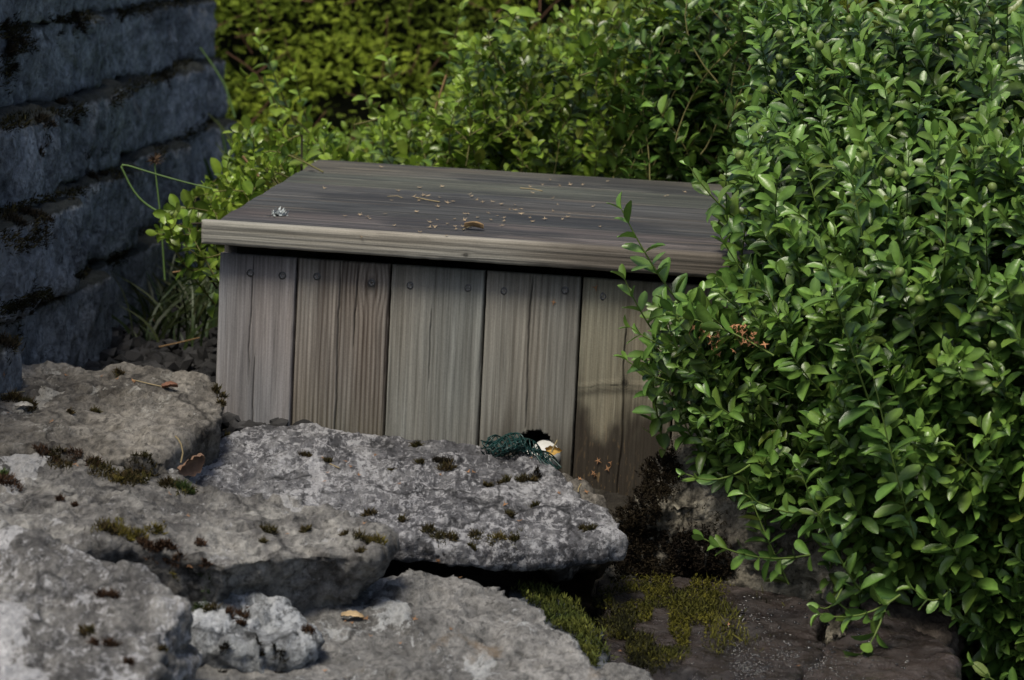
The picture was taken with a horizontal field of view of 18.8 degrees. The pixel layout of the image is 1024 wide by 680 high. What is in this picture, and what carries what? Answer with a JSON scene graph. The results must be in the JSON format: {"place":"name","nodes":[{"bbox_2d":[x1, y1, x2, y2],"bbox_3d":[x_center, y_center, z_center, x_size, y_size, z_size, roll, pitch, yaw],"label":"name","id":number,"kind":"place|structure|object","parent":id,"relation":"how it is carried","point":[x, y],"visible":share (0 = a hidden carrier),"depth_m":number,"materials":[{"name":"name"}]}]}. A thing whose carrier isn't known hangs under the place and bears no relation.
{"place":"outdoors","nodes":[
{"label":"outdoors","id":0,"kind":"place"},
{"bbox_2d":[0,525,201,679],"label":"stone slab","id":1,"kind":"structure","parent":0,"point":[68,611],"depth_m":3.43,"materials":[{"name":"grey stone"}]},
{"bbox_2d":[204,113,368,188],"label":"grass","id":2,"kind":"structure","parent":0,"point":[209,172],"depth_m":7.17,"materials":[{"name":"green plant"}]},
{"bbox_2d":[380,393,967,679],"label":"ground","id":3,"kind":"structure","parent":0,"point":[580,585],"depth_m":4.54,"materials":[{"name":"soil"}]},
{"bbox_2d":[0,360,231,478],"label":"stone slab","id":4,"kind":"structure","parent":3,"relation":"on","point":[124,420],"depth_m":4.44,"materials":[{"name":"grey stone"}]},
{"bbox_2d":[15,401,32,406],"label":"dry leaf","id":5,"kind":"object","parent":4,"relation":"on","point":[24,403],"visible":1,"depth_m":4.43,"materials":[{"name":"beige plant"}]},
{"bbox_2d":[133,379,167,387],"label":"dry twig","id":6,"kind":"object","parent":4,"relation":"on","point":[149,383],"visible":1,"depth_m":4.65,"materials":[{"name":"brown wood"}]},
{"bbox_2d":[161,381,177,387],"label":"dry leaf","id":7,"kind":"object","parent":4,"relation":"on","point":[169,384],"visible":1,"depth_m":4.64,"materials":[{"name":"plant"}]},
{"bbox_2d":[0,0,237,398],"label":"block wall","id":8,"kind":"structure","parent":3,"relation":"on","point":[95,95],"depth_m":5.57,"materials":[{"name":"dark blue-grey stone"},{"name":"moss"}]},
{"bbox_2d":[200,47,235,117],"bbox_3d":[-0.663,-0.580,6.988,0.088,0.155,0.006,3,7,0],"label":"weed stem","id":9,"kind":"object","parent":8,"relation":"attached to","point":[226,90],"visible":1,"depth_m":6.99,"materials":[{"name":"green plant"}]},
{"bbox_2d":[146,151,165,279],"bbox_3d":[-0.612,-0.214,5.320,0.042,0.222,0.028,5,8,15],"label":"weed stem","id":10,"kind":"object","parent":3,"relation":"on","point":[154,158],"visible":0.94,"depth_m":5.32,"materials":[{"name":"green plant"}]},
{"bbox_2d":[111,242,218,349],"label":"grass","id":11,"kind":"structure","parent":3,"relation":"on","point":[192,303],"depth_m":5.74,"materials":[{"name":"green plant"}]},
{"bbox_2d":[74,300,312,434],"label":"gravel","id":12,"kind":"structure","parent":3,"relation":"on","point":[125,346],"depth_m":5.42,"materials":[{"name":"grey gravel"}]},
{"bbox_2d":[159,337,199,347],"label":"dry twig","id":13,"kind":"object","parent":12,"relation":"on","point":[177,342],"visible":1,"depth_m":5.47,"materials":[{"name":"brown wood"}]},
{"bbox_2d":[146,189,224,317],"bbox_3d":[-0.521,-0.073,5.172,0.177,0.347,0.428,3,7,0],"label":"boxwood sprig","id":14,"kind":"object","parent":12,"relation":"on","point":[172,212],"visible":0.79,"depth_m":5.13,"materials":[{"name":"green leaf"},{"name":"dark bark"},{"name":"bark"}]},
{"bbox_2d":[183,125,323,288],"bbox_3d":[-0.439,-0.146,5.410,0.302,0.441,0.575,3,7,0],"label":"boxwood bush","id":15,"kind":"object","parent":12,"relation":"on","point":[247,188],"visible":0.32,"depth_m":5.29,"materials":[{"name":"green plant"}]},
{"bbox_2d":[120,164,212,210],"bbox_3d":[-0.588,-0.252,5.266,0.158,0.086,0.004,3,7,0],"label":"weed stem","id":16,"kind":"object","parent":15,"relation":"attached to","point":[138,196],"visible":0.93,"depth_m":5.26,"materials":[{"name":"green plant"}]},
{"bbox_2d":[242,155,258,176],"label":"dry twig","id":17,"kind":"object","parent":15,"relation":"attached to","point":[246,161],"visible":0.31,"depth_m":5.36,"materials":[{"name":"brown wood"}]},
{"bbox_2d":[0,452,399,613],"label":"stone slab","id":18,"kind":"structure","parent":3,"relation":"on","point":[325,554],"depth_m":3.88,"materials":[{"name":"grey stone"}]},
{"bbox_2d":[174,435,204,475],"bbox_3d":[-0.434,0.157,4.189,0.043,0.056,0.022,-2,9,-32],"label":"dry leaf","id":19,"kind":"object","parent":18,"relation":"on","point":[193,465],"visible":1,"depth_m":4.20,"materials":[{"name":"brown plant"}]},
{"bbox_2d":[204,0,551,270],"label":"boxwood bush","id":20,"kind":"object","parent":3,"relation":"on","point":[400,140],"visible":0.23,"depth_m":5.80,"materials":[{"name":"green plant"}]},
{"bbox_2d":[434,75,447,108],"bbox_3d":[-0.136,-0.468,5.890,0.024,0.073,0.006,3,7,0],"label":"dry twig","id":21,"kind":"object","parent":20,"relation":"attached to","point":[443,83],"visible":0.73,"depth_m":5.89,"materials":[{"name":"brown wood"}]},
{"bbox_2d":[194,568,606,679],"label":"stone slab","id":22,"kind":"structure","parent":3,"relation":"on","point":[494,633],"depth_m":3.79,"materials":[{"name":"grey stone"}]},
{"bbox_2d":[190,571,324,673],"bbox_3d":[-0.307,0.346,3.721,0.184,0.147,0.232,3,7,0],"label":"stone","id":23,"kind":"object","parent":22,"relation":"on","point":[253,631],"visible":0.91,"depth_m":3.67,"materials":[{"name":"grey stone"}]},
{"bbox_2d":[340,610,363,618],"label":"dry leaf","id":24,"kind":"object","parent":22,"relation":"on","point":[355,613],"visible":1,"depth_m":3.87,"materials":[{"name":"beige plant"}]},
{"bbox_2d":[188,423,628,571],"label":"stone slab","id":25,"kind":"structure","parent":3,"relation":"on","point":[455,513],"depth_m":4.38,"materials":[{"name":"grey stone"}]},
{"bbox_2d":[481,432,560,469],"bbox_3d":[0.013,0.178,4.610,0.123,0.078,0.091,3,7,0],"label":"garden netting","id":26,"kind":"object","parent":25,"relation":"on","point":[522,447],"visible":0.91,"depth_m":4.60,"materials":[{"name":"teal"}]},
{"bbox_2d":[533,440,560,465],"bbox_3d":[0.051,0.177,4.741,0.048,0.048,0.052,3,7,0],"label":"white stone","id":27,"kind":"object","parent":25,"relation":"on","point":[543,444],"visible":0.32,"depth_m":4.73,"materials":[{"name":"white stone"}]},
{"bbox_2d":[545,440,561,454],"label":"dry leaf","id":28,"kind":"object","parent":27,"relation":"on","point":[554,450],"visible":1,"depth_m":4.66,"materials":[{"name":"yellow"}]},
{"bbox_2d":[201,160,777,496],"bbox_3d":[0.031,0.025,5.030,0.935,0.541,0.679,4,8,10],"label":"wooden box","id":29,"kind":"object","parent":3,"relation":"on","point":[433,333],"visible":0.62,"depth_m":4.76,"materials":[{"name":"grey wood"}]},
{"bbox_2d":[268,206,288,215],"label":"lichen tuft","id":30,"kind":"object","parent":29,"relation":"on","point":[278,212],"visible":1,"depth_m":4.81,"materials":[{"name":"white plant"}]},
{"bbox_2d":[464,221,483,228],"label":"dry leaf","id":31,"kind":"object","parent":29,"relation":"on","point":[474,224],"visible":1,"depth_m":4.74,"materials":[{"name":"brown plant"}]},
{"bbox_2d":[508,580,616,669],"bbox_3d":[0.075,0.451,3.987,0.137,0.183,0.646,2,8,-7],"label":"moss","id":32,"kind":"object","parent":3,"relation":"on","point":[565,617],"visible":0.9,"depth_m":4.10,"materials":[{"name":"green plant"}]},
{"bbox_2d":[541,473,609,582],"bbox_3d":[0.085,0.275,4.589,0.118,0.137,0.240,3,7,0],"label":"stone","id":33,"kind":"object","parent":3,"relation":"on","point":[568,574],"visible":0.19,"depth_m":4.55,"materials":[{"name":"grey stone"}]},
{"bbox_2d":[405,0,752,183],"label":"boxwood bush","id":34,"kind":"object","parent":3,"relation":"on","point":[573,102],"visible":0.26,"depth_m":5.66,"materials":[{"name":"green plant"}]},
{"bbox_2d":[214,0,1020,175],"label":"conifer hedge","id":35,"kind":"object","parent":3,"relation":"on","point":[328,47],"visible":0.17,"depth_m":8.17,"materials":[{"name":"green plant"}]},
{"bbox_2d":[579,0,795,183],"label":"boxwood bush","id":36,"kind":"object","parent":3,"relation":"on","point":[672,71],"visible":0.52,"depth_m":5.46,"materials":[{"name":"green plant"}]},
{"bbox_2d":[586,570,829,679],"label":"stone slab","id":37,"kind":"structure","parent":3,"relation":"on","point":[682,630],"depth_m":4.15,"materials":[{"name":"grey stone"}]},
{"bbox_2d":[596,662,653,679],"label":"stone","id":38,"kind":"object","parent":37,"relation":"on","point":[615,671],"visible":0.88,"depth_m":3.82,"materials":[{"name":"grey stone"}]},
{"bbox_2d":[591,431,908,644],"bbox_3d":[0.345,0.299,4.524,0.454,0.373,0.356,3,7,0],"label":"boulder","id":39,"kind":"object","parent":3,"relation":"on","point":[663,515],"visible":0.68,"depth_m":4.43,"materials":[{"name":"beige stone"}]},
{"bbox_2d":[607,0,1023,679],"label":"boxwood bush","id":40,"kind":"object","parent":3,"relation":"on","point":[873,390],"visible":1,"depth_m":4.30,"materials":[{"name":"green plant"}]},
{"bbox_2d":[707,331,724,356],"bbox_3d":[0.282,0.004,4.321,0.041,0.044,0.021,-4,10,-42],"label":"withered flower cluster","id":41,"kind":"object","parent":40,"relation":"hanging from","point":[718,336],"visible":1,"depth_m":4.32,"materials":[{"name":"plant"}]},
{"bbox_2d":[730,317,748,339],"bbox_3d":[0.314,-0.016,4.281,0.023,0.036,0.039,0,8,-18],"label":"withered flower cluster","id":42,"kind":"object","parent":40,"relation":"attached to","point":[741,330],"visible":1,"depth_m":4.28,"materials":[{"name":"plant"}]},
{"bbox_2d":[730,331,766,352],"bbox_3d":[0.327,0.003,4.272,0.054,0.033,0.028,3,7,0],"label":"withered flower cluster","id":43,"kind":"object","parent":40,"relation":"attached to","point":[764,343],"visible":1,"depth_m":4.27,"materials":[{"name":"plant"}]},
{"bbox_2d":[802,616,961,679],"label":"stone slab","id":44,"kind":"structure","parent":3,"relation":"on","point":[909,653],"depth_m":4.04,"materials":[{"name":"grey stone"}]},
{"bbox_2d":[858,596,964,679],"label":"stone","id":45,"kind":"object","parent":3,"relation":"on","point":[935,624],"visible":0.23,"depth_m":4.34,"materials":[{"name":"stone"}]}
]}

